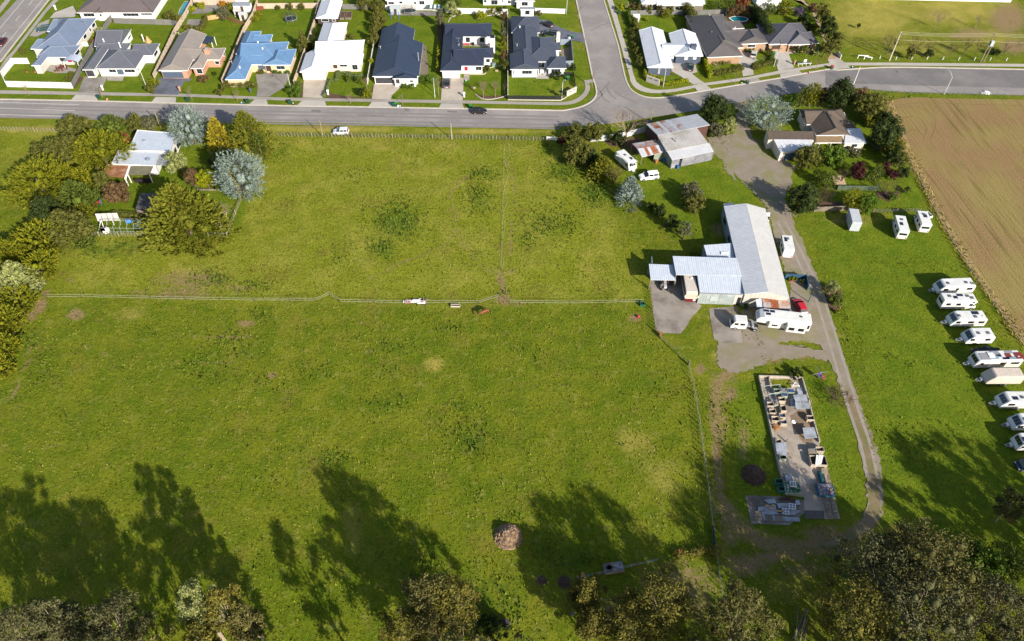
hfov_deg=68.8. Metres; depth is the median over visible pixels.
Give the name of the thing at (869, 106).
tree
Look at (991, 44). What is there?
power pole
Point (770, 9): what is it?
shrub
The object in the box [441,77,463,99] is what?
driveway
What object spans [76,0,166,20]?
house
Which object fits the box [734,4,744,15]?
shrub
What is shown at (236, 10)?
garden shed
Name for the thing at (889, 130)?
tree
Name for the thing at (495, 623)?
tree
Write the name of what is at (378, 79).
garage door
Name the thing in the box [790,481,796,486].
window sash
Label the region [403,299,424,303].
jump stand
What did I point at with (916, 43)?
bare tree
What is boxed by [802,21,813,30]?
shrub
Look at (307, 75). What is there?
garage door
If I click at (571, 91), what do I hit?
entrance sign wall
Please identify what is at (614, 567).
concrete trough
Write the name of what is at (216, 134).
tree
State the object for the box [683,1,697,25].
hedge
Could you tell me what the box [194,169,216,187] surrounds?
shrub
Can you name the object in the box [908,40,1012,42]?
power line
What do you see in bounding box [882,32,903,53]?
bare tree
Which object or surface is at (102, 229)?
tunnel house
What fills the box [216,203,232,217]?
bare tree
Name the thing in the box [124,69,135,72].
window
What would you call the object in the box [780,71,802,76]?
driveway
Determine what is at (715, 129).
shrub
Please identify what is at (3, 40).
car
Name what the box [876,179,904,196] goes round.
bare tree
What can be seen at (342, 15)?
raised bed
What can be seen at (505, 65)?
shrub
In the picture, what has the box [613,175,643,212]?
tree
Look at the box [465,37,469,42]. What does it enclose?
window
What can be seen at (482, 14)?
shrub
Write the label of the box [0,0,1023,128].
road
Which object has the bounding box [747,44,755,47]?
window
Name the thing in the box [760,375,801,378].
block wall
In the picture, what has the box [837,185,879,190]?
panel fence
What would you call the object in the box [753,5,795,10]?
panel fence
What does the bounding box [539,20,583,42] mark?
driveway
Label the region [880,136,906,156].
tree
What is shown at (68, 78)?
shrub
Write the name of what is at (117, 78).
paving
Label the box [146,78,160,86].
shrub
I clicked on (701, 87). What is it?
driveway
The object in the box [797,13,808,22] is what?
shrub
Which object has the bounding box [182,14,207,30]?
hedge
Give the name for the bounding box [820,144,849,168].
tree
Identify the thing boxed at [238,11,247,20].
garden shed
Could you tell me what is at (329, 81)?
hedge
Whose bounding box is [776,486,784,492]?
bin crate
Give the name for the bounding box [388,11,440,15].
paving
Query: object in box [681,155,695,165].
barn door
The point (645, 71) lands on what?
hedge
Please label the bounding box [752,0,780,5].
house
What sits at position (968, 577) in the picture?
gum tree
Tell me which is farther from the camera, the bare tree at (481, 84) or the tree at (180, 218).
the bare tree at (481, 84)
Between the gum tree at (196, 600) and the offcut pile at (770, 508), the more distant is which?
the offcut pile at (770, 508)
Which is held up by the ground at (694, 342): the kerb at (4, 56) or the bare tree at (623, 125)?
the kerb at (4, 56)
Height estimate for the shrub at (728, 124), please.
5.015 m
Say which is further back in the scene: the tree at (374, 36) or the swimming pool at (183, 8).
the swimming pool at (183, 8)
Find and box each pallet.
[755,511,761,519]
[765,514,772,520]
[775,515,782,521]
[821,468,828,473]
[830,499,838,518]
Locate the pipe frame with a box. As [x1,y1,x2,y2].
[763,384,781,397]
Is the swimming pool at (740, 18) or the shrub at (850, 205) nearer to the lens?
the shrub at (850, 205)
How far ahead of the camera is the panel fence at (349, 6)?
235.49 m
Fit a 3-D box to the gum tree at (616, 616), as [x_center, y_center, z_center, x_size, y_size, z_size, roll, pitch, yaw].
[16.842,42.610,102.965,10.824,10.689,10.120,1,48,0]
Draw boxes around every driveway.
[71,95,97,99]
[78,77,106,92]
[152,97,175,101]
[153,78,191,94]
[250,99,267,104]
[256,73,289,96]
[298,100,325,105]
[303,79,326,97]
[369,102,391,106]
[372,84,399,98]
[439,103,463,107]
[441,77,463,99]
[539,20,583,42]
[671,62,703,84]
[694,85,710,91]
[706,102,884,525]
[739,51,756,75]
[747,77,759,81]
[774,51,796,70]
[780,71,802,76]
[828,58,849,68]
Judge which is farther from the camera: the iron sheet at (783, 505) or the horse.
the horse
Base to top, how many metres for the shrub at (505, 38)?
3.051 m
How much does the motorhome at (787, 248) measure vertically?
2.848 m
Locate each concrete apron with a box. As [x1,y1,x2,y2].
[651,279,701,333]
[676,275,697,303]
[709,306,741,342]
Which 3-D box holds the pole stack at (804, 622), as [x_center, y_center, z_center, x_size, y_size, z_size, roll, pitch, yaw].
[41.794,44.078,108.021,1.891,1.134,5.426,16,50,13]
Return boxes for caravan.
[615,149,636,171]
[928,278,975,293]
[940,311,987,327]
[955,328,995,344]
[962,350,1023,367]
[975,367,1023,385]
[988,391,1023,409]
[1001,413,1023,431]
[1004,433,1023,450]
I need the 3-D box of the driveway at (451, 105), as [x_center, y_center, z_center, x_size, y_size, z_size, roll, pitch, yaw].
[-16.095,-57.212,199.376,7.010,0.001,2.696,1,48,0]
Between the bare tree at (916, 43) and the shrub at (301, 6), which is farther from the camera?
the shrub at (301, 6)
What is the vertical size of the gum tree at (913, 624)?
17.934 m
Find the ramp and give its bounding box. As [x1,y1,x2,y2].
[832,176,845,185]
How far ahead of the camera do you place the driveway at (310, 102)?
199.71 m
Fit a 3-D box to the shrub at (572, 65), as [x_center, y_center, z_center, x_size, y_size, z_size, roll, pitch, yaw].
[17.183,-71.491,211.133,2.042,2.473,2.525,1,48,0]
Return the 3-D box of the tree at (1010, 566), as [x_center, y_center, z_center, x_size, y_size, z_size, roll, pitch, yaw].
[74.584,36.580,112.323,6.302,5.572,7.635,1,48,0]
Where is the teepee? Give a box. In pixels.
[145,35,151,42]
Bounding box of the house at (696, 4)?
[639,0,705,9]
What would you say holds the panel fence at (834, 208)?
on the ground at (694, 342)
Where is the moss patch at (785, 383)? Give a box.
[770,379,791,387]
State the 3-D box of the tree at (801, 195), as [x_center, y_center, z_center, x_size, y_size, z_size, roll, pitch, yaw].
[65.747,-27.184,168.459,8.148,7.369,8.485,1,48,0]
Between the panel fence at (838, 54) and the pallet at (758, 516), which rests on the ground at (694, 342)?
the panel fence at (838, 54)
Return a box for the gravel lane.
[794,0,838,59]
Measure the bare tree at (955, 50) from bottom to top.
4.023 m
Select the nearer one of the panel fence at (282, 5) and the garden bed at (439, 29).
the garden bed at (439, 29)
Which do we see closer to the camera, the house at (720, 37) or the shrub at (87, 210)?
the shrub at (87, 210)
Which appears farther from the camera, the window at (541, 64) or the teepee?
the teepee
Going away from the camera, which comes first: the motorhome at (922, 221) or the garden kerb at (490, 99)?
the motorhome at (922, 221)
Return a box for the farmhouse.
[797,109,865,150]
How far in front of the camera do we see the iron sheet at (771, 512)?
120.36 m
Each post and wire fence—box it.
[0,126,57,132]
[88,231,156,236]
[227,197,241,232]
[270,132,546,140]
[576,558,659,579]
[649,284,657,331]
[660,333,689,363]
[688,361,715,531]
[714,544,723,595]
[870,88,1023,96]
[872,208,920,212]
[904,161,1023,346]
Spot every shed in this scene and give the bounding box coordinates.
[135,193,160,216]
[232,2,252,11]
[233,8,240,16]
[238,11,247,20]
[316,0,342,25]
[390,5,400,14]
[520,6,534,15]
[632,14,639,21]
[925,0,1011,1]
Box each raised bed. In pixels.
[340,11,344,19]
[345,11,351,19]
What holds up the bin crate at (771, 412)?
on the concrete pad at (796, 465)
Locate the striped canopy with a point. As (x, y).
(434, 6)
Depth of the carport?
175.40 m
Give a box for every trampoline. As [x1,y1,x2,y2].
[284,14,296,20]
[401,3,415,12]
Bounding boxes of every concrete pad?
[745,495,803,524]
[761,378,839,518]
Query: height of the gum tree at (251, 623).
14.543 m
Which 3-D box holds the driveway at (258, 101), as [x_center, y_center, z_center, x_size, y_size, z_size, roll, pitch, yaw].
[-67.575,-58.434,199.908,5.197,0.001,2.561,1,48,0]
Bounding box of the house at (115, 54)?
[82,29,160,76]
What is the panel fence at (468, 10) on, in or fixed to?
on the ground at (694, 342)
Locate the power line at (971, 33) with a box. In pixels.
[911,32,1016,34]
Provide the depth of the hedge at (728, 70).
211.26 m
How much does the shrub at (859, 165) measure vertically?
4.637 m
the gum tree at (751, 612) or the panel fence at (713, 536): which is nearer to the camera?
the gum tree at (751, 612)
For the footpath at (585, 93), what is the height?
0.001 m
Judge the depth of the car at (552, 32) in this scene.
225.00 m
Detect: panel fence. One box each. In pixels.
[71,15,112,87]
[112,18,176,25]
[152,0,192,77]
[193,0,235,4]
[196,186,215,190]
[221,0,257,83]
[257,3,316,8]
[293,0,319,83]
[342,4,369,8]
[367,41,373,83]
[385,5,442,11]
[439,21,443,68]
[445,8,507,14]
[507,10,507,71]
[508,95,560,99]
[535,8,564,13]
[547,136,556,140]
[564,72,575,85]
[590,126,645,141]
[630,10,685,14]
[695,9,723,14]
[713,528,714,544]
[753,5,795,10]
[784,274,808,289]
[814,206,848,211]
[836,50,841,58]
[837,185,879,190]
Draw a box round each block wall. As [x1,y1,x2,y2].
[758,375,782,477]
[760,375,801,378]
[801,377,819,442]
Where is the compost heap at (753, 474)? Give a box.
[741,464,765,485]
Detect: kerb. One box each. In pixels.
[0,0,48,61]
[0,0,596,110]
[475,94,506,99]
[508,97,566,100]
[603,0,1023,97]
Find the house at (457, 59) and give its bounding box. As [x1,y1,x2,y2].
[440,23,494,77]
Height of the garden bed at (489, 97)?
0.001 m
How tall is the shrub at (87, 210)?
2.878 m
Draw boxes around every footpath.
[0,0,9,12]
[0,0,57,70]
[0,79,591,104]
[607,0,1023,92]
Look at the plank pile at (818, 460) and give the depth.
126.09 m
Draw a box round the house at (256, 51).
[225,31,295,86]
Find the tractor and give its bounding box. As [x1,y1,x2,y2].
[660,280,669,290]
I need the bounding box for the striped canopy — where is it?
[428,4,441,13]
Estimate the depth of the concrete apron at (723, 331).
147.44 m
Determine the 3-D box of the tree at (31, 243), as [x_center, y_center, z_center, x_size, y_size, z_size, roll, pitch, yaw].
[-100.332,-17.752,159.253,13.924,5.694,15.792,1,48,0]
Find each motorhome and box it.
[779,235,794,257]
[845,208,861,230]
[891,215,909,238]
[913,211,931,232]
[936,293,977,309]
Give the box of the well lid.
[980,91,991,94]
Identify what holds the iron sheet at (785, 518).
on the concrete pad at (754, 503)
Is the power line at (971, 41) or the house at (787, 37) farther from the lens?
the house at (787, 37)
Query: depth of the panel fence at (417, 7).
235.27 m
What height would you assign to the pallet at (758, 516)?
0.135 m
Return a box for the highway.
[0,0,46,59]
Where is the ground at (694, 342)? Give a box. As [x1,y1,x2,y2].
[0,0,1023,640]
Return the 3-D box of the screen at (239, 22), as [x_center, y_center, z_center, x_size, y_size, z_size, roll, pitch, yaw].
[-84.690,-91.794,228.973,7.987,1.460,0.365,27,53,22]
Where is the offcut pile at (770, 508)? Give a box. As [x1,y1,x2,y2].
[765,504,783,511]
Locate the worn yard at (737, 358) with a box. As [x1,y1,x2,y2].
[716,341,828,373]
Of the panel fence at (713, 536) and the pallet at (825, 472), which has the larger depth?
the pallet at (825, 472)
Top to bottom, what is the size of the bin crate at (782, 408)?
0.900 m
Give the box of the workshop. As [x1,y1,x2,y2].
[647,203,788,306]
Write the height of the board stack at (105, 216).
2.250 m
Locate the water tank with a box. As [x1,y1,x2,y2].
[102,227,109,233]
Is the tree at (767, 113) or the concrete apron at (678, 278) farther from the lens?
the tree at (767, 113)
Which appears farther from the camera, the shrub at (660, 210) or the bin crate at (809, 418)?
the shrub at (660, 210)
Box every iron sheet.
[758,505,775,510]
[762,510,781,514]
[762,515,799,521]
[764,498,775,503]
[775,439,788,455]
[777,503,788,507]
[785,474,792,480]
[786,510,801,514]
[789,396,794,407]
[793,391,809,401]
[794,399,811,408]
[797,388,802,393]
[802,424,818,438]
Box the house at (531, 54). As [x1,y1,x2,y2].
[510,16,573,76]
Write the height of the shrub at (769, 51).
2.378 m
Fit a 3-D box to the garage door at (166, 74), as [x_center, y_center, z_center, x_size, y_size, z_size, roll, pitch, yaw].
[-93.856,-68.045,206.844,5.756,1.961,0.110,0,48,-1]
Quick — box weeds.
[0,135,1017,640]
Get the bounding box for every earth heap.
[537,576,546,584]
[557,575,570,589]
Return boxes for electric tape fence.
[46,294,315,301]
[339,294,498,303]
[509,299,643,303]
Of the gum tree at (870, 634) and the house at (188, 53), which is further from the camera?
the house at (188, 53)
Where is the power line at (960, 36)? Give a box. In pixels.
[902,34,1023,37]
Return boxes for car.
[0,37,7,45]
[35,24,49,31]
[333,127,348,134]
[472,107,486,114]
[540,20,553,27]
[542,29,557,35]
[638,170,658,180]
[687,63,694,71]
[750,50,756,57]
[792,298,807,312]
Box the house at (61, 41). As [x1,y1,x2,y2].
[30,18,96,73]
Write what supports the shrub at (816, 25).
on the ground at (694, 342)
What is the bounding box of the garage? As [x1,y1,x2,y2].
[763,131,813,160]
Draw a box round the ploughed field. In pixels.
[886,97,1023,333]
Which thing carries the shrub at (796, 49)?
on the ground at (694, 342)
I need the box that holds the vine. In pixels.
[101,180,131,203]
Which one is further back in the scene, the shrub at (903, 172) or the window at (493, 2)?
the window at (493, 2)
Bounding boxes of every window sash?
[782,508,788,513]
[789,503,795,509]
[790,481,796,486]
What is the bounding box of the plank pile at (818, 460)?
[815,455,822,465]
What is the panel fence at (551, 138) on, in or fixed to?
on the ground at (694, 342)
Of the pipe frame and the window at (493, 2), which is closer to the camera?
the pipe frame
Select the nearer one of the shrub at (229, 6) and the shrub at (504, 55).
the shrub at (504, 55)
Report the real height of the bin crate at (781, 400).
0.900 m
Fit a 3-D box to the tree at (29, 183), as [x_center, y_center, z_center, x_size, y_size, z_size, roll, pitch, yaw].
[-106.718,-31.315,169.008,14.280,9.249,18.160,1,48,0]
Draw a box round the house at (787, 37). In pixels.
[756,23,819,51]
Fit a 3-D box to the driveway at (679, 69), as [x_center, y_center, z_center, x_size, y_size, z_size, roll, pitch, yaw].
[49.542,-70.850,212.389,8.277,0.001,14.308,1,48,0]
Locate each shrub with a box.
[18,47,26,53]
[64,74,72,81]
[71,235,95,248]
[75,201,97,216]
[89,222,101,236]
[92,166,111,190]
[120,132,130,144]
[122,113,143,132]
[141,114,164,130]
[144,84,155,93]
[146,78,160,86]
[163,9,175,18]
[164,150,187,172]
[172,14,182,21]
[183,167,198,186]
[188,5,195,11]
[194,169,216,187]
[197,2,204,8]
[207,145,235,171]
[215,89,222,95]
[216,5,230,19]
[219,0,227,5]
[220,84,225,90]
[226,2,232,10]
[250,132,267,155]
[251,16,258,21]
[253,11,262,16]
[285,2,292,9]
[287,85,302,97]
[293,80,301,86]
[296,29,311,52]
[297,2,304,10]
[308,34,315,40]
[345,34,354,38]
[355,75,361,83]
[358,87,364,96]
[362,88,372,98]
[406,83,413,88]
[435,9,443,27]
[445,0,457,17]
[475,10,486,18]
[483,65,489,72]
[486,6,497,14]
[496,6,502,13]
[499,28,506,35]
[500,11,506,20]
[500,34,507,41]
[500,50,507,59]
[500,59,509,70]
[501,42,507,50]
[550,71,563,79]
[556,136,566,144]
[570,62,576,70]
[581,148,599,166]
[606,164,622,183]
[607,131,627,146]
[644,201,657,212]
[653,203,666,217]
[665,214,681,228]
[677,221,692,239]
[679,181,703,198]
[680,191,705,214]
[689,246,701,256]
[708,122,724,137]
[720,116,736,135]
[725,6,736,15]
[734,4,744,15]
[742,5,751,15]
[763,3,776,14]
[766,48,772,55]
[776,0,794,14]
[787,367,802,380]
[793,46,798,53]
[795,6,805,15]
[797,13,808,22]
[801,45,809,53]
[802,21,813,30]
[808,2,818,12]
[810,22,819,30]
[811,169,826,183]
[812,47,820,55]
[815,3,831,22]
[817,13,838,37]
[817,186,835,204]
[819,38,834,57]
[820,170,838,188]
[825,280,840,293]
[825,384,855,408]
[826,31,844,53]
[827,291,842,306]
[838,169,851,180]
[844,200,854,210]
[849,161,867,178]
[860,170,871,180]
[870,164,885,181]
[881,162,890,174]
[887,192,897,200]
[888,170,899,179]
[897,166,910,177]
[903,186,911,193]
[906,46,915,58]
[924,49,934,57]
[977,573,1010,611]
[988,48,1000,55]
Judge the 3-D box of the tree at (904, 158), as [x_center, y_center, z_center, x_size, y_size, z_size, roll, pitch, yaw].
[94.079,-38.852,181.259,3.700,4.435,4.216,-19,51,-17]
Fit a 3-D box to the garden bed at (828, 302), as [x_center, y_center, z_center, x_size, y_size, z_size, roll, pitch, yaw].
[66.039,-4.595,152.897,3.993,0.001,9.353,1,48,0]
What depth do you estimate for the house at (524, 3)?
237.78 m
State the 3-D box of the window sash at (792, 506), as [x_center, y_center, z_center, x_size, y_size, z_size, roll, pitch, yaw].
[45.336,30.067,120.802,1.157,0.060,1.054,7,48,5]
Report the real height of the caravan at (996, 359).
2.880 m
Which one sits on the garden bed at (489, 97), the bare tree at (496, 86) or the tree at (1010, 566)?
the bare tree at (496, 86)
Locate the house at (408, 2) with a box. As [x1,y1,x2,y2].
[385,0,433,4]
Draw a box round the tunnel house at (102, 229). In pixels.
[99,219,146,233]
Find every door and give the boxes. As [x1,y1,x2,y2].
[85,70,94,75]
[116,69,123,74]
[161,71,183,77]
[304,73,324,78]
[375,77,393,82]
[443,71,459,76]
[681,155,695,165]
[694,152,712,163]
[697,293,720,303]
[718,294,734,304]
[772,44,779,48]
[784,152,795,159]
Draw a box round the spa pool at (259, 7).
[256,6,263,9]
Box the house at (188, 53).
[158,29,225,77]
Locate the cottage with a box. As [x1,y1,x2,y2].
[111,130,180,182]
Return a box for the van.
[1014,458,1023,471]
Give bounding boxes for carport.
[104,164,130,185]
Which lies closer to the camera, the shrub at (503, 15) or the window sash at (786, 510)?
the window sash at (786, 510)
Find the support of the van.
on the ground at (694, 342)
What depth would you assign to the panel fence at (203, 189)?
174.42 m
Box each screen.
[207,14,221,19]
[226,15,244,25]
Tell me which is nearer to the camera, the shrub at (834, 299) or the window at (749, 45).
the shrub at (834, 299)
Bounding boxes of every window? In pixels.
[83,13,94,16]
[108,69,116,72]
[122,13,138,15]
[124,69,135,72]
[196,69,202,73]
[276,66,285,69]
[352,65,357,69]
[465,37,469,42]
[479,37,484,42]
[491,0,497,4]
[522,70,531,73]
[538,62,544,67]
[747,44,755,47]
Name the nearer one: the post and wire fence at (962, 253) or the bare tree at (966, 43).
the post and wire fence at (962, 253)
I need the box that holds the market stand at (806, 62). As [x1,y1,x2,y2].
[798,59,810,66]
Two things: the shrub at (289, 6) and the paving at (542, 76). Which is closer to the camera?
the paving at (542, 76)
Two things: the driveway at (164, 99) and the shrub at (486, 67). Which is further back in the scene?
the shrub at (486, 67)
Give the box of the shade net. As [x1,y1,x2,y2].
[818,470,823,482]
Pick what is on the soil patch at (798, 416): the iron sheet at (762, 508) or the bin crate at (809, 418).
the bin crate at (809, 418)
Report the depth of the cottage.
179.66 m
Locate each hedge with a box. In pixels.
[111,210,144,218]
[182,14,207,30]
[223,80,257,87]
[322,70,339,96]
[346,73,363,77]
[418,74,437,83]
[625,9,632,25]
[631,15,639,30]
[642,68,663,81]
[663,77,688,85]
[672,544,721,560]
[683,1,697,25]
[701,56,712,77]
[711,61,731,64]
[711,65,744,75]
[750,3,774,34]
[753,58,778,69]
[769,53,776,63]
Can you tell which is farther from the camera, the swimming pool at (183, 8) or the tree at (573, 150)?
the swimming pool at (183, 8)
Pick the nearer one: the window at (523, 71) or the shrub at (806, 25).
the window at (523, 71)
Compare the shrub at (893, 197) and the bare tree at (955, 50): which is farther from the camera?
the bare tree at (955, 50)
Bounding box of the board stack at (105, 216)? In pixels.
[95,213,119,223]
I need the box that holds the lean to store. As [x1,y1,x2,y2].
[759,298,790,310]
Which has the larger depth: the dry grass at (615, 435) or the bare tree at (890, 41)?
the bare tree at (890, 41)
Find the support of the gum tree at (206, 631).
on the ground at (694, 342)
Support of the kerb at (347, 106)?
on the ground at (694, 342)
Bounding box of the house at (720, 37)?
[685,14,768,64]
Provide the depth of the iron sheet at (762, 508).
120.75 m
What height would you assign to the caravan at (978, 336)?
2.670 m
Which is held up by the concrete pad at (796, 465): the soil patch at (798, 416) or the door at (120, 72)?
the soil patch at (798, 416)
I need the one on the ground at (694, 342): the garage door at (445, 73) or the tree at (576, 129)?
the tree at (576, 129)
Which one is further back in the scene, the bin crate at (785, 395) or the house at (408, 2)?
the house at (408, 2)
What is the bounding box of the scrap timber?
[779,497,794,500]
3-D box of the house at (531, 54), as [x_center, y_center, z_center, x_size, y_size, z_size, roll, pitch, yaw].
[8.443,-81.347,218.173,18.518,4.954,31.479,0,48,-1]
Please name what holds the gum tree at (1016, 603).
on the ground at (694, 342)
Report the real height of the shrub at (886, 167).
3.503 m
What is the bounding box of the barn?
[630,114,713,168]
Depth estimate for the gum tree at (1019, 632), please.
93.30 m
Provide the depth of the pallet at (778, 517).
119.60 m
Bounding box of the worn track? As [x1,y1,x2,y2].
[818,394,881,547]
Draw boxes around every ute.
[443,78,450,87]
[971,346,999,352]
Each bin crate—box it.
[766,402,773,408]
[768,408,775,415]
[770,416,779,423]
[772,388,780,394]
[774,478,783,485]
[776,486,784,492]
[777,397,785,403]
[778,413,785,418]
[778,455,786,461]
[779,405,786,413]
[779,419,786,426]
[780,393,787,398]
[783,482,801,495]
[787,388,793,394]
[805,415,814,421]
[807,448,816,454]
[808,455,827,467]
[815,446,824,453]
[815,483,835,497]
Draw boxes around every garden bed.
[327,93,362,98]
[437,23,442,45]
[478,95,502,99]
[606,137,643,154]
[817,201,843,206]
[823,282,842,313]
[876,192,897,201]
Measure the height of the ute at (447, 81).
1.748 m
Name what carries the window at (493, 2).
in the house at (524, 3)
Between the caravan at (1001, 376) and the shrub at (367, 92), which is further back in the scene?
the shrub at (367, 92)
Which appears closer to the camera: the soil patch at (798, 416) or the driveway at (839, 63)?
the soil patch at (798, 416)
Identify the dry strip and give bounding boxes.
[888,101,1023,344]
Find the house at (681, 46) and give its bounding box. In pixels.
[639,26,702,74]
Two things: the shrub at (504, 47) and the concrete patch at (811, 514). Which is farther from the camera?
the shrub at (504, 47)
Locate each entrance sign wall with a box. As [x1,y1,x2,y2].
[566,86,576,96]
[646,75,659,85]
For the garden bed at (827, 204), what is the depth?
173.08 m
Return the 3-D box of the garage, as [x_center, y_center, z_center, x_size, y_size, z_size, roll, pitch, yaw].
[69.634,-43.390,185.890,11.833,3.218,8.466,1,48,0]
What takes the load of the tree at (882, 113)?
on the ground at (694, 342)
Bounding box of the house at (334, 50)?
[300,22,364,79]
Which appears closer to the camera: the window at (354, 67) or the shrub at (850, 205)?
the shrub at (850, 205)
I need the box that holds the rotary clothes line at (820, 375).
[813,366,824,379]
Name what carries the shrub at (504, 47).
on the ground at (694, 342)
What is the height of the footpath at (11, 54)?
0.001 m
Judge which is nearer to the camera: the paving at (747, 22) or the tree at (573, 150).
the tree at (573, 150)
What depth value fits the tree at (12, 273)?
149.23 m
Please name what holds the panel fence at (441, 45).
on the ground at (694, 342)
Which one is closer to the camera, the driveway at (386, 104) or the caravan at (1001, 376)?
the caravan at (1001, 376)
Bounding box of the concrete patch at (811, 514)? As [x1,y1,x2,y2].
[804,510,823,518]
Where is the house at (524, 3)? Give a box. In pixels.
[483,0,534,8]
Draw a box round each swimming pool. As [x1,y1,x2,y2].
[178,1,188,15]
[729,16,747,21]
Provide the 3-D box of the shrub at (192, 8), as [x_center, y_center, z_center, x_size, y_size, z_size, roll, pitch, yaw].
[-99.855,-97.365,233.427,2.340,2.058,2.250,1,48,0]
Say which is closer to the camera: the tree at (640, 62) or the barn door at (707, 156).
the barn door at (707, 156)
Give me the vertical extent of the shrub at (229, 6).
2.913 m
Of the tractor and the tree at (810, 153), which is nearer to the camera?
the tractor
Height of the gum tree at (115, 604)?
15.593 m
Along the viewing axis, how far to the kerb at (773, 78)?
213.68 m
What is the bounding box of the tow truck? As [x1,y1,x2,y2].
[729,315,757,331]
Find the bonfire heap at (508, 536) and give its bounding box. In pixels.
[493,523,522,549]
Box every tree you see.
[0,152,74,212]
[0,238,26,265]
[0,260,46,301]
[0,282,41,319]
[0,303,30,337]
[0,331,25,359]
[0,352,16,380]
[0,597,64,640]
[4,212,72,262]
[19,247,60,280]
[20,596,88,640]
[27,195,62,226]
[29,137,69,170]
[38,206,89,244]
[43,226,77,252]
[47,602,112,640]
[51,162,78,189]
[53,179,104,218]
[56,113,92,138]
[57,132,86,161]
[60,209,96,238]
[69,127,137,172]
[70,166,104,195]
[77,587,158,640]
[93,114,135,136]
[125,623,175,640]
[134,182,242,259]
[165,102,209,147]
[174,577,226,640]
[181,618,221,640]
[198,75,209,81]
[201,583,248,640]
[206,115,240,158]
[209,149,266,202]
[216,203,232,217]
[222,110,278,166]
[224,600,266,640]
[228,170,241,193]
[355,0,371,10]
[366,26,379,46]
[368,18,382,34]
[369,0,385,11]
[369,6,386,22]
[377,601,430,640]
[395,571,458,639]
[407,601,465,640]
[422,573,483,640]
[427,620,493,640]
[470,612,512,640]
[479,80,486,97]
[491,79,498,97]
[512,629,533,640]
[561,121,586,141]
[561,138,592,165]
[565,571,608,617]
[573,602,613,640]
[582,155,617,183]
[585,122,605,140]
[597,588,672,640]
[609,106,649,140]
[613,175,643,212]
[617,4,623,11]
[620,561,698,640]
[632,47,638,54]
[634,3,641,12]
[635,56,643,68]
[645,5,652,13]
[656,5,663,13]
[662,8,671,17]
[682,631,702,640]
[687,576,785,640]
[700,91,731,125]
[713,0,726,8]
[723,104,739,117]
[724,0,735,8]
[735,0,750,8]
[740,90,795,131]
[785,181,819,216]
[788,96,797,106]
[792,144,823,170]
[796,87,810,106]
[801,82,824,106]
[807,568,897,640]
[815,87,827,107]
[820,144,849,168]
[824,76,857,108]
[825,623,884,640]
[826,526,929,637]
[842,187,866,207]
[843,146,860,157]
[851,86,869,105]
[852,547,986,640]
[853,92,887,118]
[856,193,879,215]
[862,109,879,126]
[863,518,953,602]
[866,114,905,153]
[874,110,893,122]
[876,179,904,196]
[877,516,992,637]
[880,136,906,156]
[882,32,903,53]
[883,145,904,166]
[891,151,909,167]
[908,36,927,57]
[919,627,944,640]
[944,44,958,56]
[947,563,1023,640]
[959,539,1007,591]
[961,38,972,55]
[987,537,1023,586]
[991,486,1023,523]
[997,620,1023,640]
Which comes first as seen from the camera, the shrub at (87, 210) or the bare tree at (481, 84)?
the shrub at (87, 210)
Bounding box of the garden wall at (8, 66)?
[0,58,72,87]
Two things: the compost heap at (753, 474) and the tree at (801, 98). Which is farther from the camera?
the tree at (801, 98)
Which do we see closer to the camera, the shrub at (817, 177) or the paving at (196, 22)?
the shrub at (817, 177)
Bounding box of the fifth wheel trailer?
[756,308,811,333]
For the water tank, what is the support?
on the ground at (694, 342)
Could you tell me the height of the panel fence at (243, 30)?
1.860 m
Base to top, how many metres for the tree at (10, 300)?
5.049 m
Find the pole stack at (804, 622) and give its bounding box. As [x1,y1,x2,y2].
[792,607,808,640]
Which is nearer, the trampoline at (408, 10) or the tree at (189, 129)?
the tree at (189, 129)
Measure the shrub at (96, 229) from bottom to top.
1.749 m
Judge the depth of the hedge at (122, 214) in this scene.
167.44 m
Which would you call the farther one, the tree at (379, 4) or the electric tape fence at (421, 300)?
the tree at (379, 4)
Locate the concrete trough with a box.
[603,561,623,574]
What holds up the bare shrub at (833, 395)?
on the ground at (694, 342)
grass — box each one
[15,125,930,621]
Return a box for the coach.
[680,275,698,301]
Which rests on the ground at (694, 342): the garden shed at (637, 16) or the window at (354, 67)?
the garden shed at (637, 16)
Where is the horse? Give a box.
[477,309,489,316]
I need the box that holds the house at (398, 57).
[372,22,422,86]
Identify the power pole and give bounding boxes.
[889,32,901,60]
[980,33,995,61]
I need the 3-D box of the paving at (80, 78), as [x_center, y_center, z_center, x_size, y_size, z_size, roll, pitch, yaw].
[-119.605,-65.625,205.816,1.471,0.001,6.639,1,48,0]
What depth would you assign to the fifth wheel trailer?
145.19 m
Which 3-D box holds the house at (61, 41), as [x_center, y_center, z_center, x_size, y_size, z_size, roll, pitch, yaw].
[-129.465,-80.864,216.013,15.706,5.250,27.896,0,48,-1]
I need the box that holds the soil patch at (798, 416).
[790,410,811,442]
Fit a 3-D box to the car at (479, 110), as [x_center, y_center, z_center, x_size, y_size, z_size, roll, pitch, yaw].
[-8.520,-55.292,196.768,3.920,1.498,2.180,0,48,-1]
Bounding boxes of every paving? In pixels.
[30,19,48,36]
[33,65,76,72]
[50,6,76,17]
[73,76,82,88]
[107,76,123,80]
[187,19,201,25]
[191,5,217,13]
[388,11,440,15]
[420,45,427,74]
[464,73,468,80]
[469,44,489,46]
[508,18,512,59]
[536,69,548,78]
[559,46,571,59]
[727,15,750,23]
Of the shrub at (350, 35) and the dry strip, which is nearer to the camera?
the dry strip
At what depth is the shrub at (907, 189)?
175.54 m

